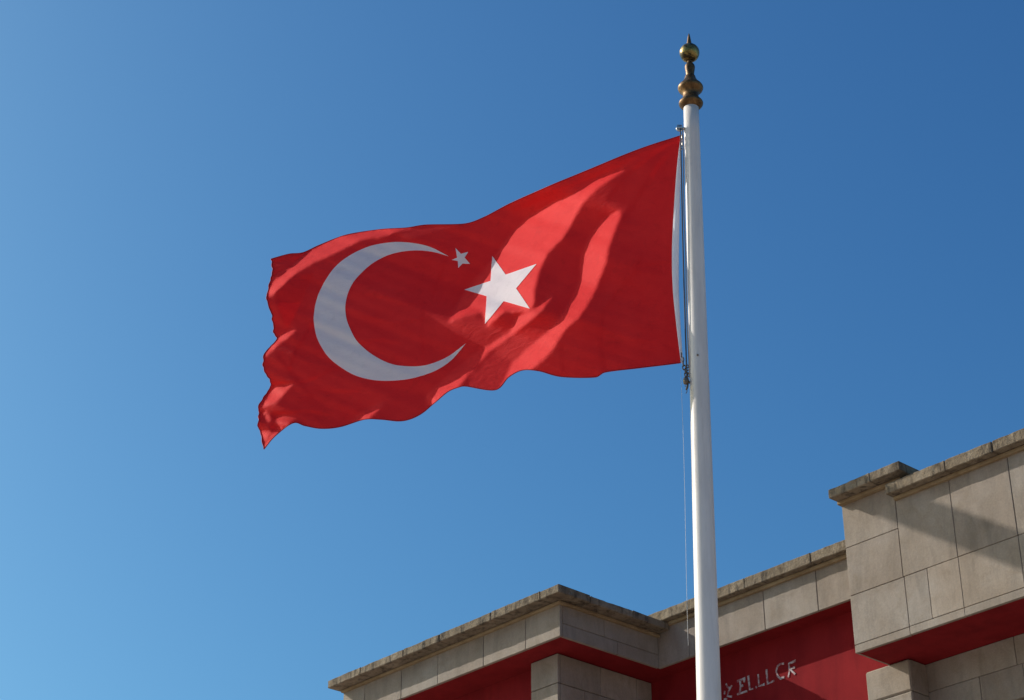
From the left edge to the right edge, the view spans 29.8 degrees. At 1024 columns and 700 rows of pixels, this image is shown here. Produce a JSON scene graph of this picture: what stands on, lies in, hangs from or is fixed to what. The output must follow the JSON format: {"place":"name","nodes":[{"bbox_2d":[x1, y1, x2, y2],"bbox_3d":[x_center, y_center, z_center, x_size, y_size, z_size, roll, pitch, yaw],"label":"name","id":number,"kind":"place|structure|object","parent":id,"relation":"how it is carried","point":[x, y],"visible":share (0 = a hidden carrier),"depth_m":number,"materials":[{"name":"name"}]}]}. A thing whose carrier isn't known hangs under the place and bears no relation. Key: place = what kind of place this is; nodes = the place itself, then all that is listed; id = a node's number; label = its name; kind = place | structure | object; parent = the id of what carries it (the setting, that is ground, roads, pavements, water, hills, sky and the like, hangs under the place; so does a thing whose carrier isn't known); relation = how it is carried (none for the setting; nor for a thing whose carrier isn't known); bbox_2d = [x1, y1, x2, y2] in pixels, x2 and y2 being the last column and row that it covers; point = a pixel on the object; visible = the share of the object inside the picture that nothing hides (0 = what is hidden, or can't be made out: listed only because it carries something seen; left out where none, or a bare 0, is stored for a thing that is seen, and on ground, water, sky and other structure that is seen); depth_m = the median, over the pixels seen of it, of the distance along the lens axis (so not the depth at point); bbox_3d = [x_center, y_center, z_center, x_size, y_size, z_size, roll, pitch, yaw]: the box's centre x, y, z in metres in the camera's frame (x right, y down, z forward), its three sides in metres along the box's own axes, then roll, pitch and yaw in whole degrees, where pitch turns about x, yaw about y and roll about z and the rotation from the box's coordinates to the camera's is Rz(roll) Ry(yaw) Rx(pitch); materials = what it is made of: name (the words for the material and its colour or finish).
{"place":"outdoors","nodes":[
{"label":"outdoors","id":0,"kind":"place"},
{"bbox_2d":[0,0,1023,699],"label":"sky","id":1,"kind":"structure","parent":0,"point":[862,161],"materials":[{"name":"blue"}]},
{"bbox_2d":[328,428,1023,699],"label":"stone building","id":2,"kind":"structure","parent":0,"point":[910,586],"depth_m":25.81,"materials":[{"name":"stone"}]},
{"bbox_2d":[724,660,795,699],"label":"lettering","id":3,"kind":"object","parent":2,"relation":"attached to","point":[759,685],"depth_m":26.77,"materials":[{"name":"white paint"}]},
{"label":"ground","id":4,"kind":"structure","parent":0,"visible":0},
{"bbox_2d":[676,34,720,699],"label":"flagpole","id":5,"kind":"object","parent":4,"relation":"on","point":[708,675],"visible":1,"depth_m":19.09,"materials":[{"name":"white metal"}]},
{"bbox_2d":[680,128,689,392],"bbox_3d":[1.766,-0.980,20.074,0.086,3.207,0.179,19,-34,-30],"label":"halyard","id":6,"kind":"object","parent":5,"relation":"hanging from","point":[686,372],"visible":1,"depth_m":19.97,"materials":[{"name":"fabric"}]},
{"bbox_2d":[257,135,682,448],"bbox_3d":[-0.478,-0.573,21.327,5.312,3.034,0.681,-14,-32,23],"label":"flag","id":7,"kind":"object","parent":6,"relation":"hanging from","point":[576,276],"visible":1,"depth_m":21.16,"materials":[{"name":"red fabric"}]},
{"bbox_2d":[680,369,687,628],"bbox_3d":[1.677,1.483,18.757,0.059,2.950,0.004,0,-29,0],"label":"hanging cord","id":8,"kind":"object","parent":6,"relation":"hanging from","point":[685,522],"visible":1,"depth_m":18.64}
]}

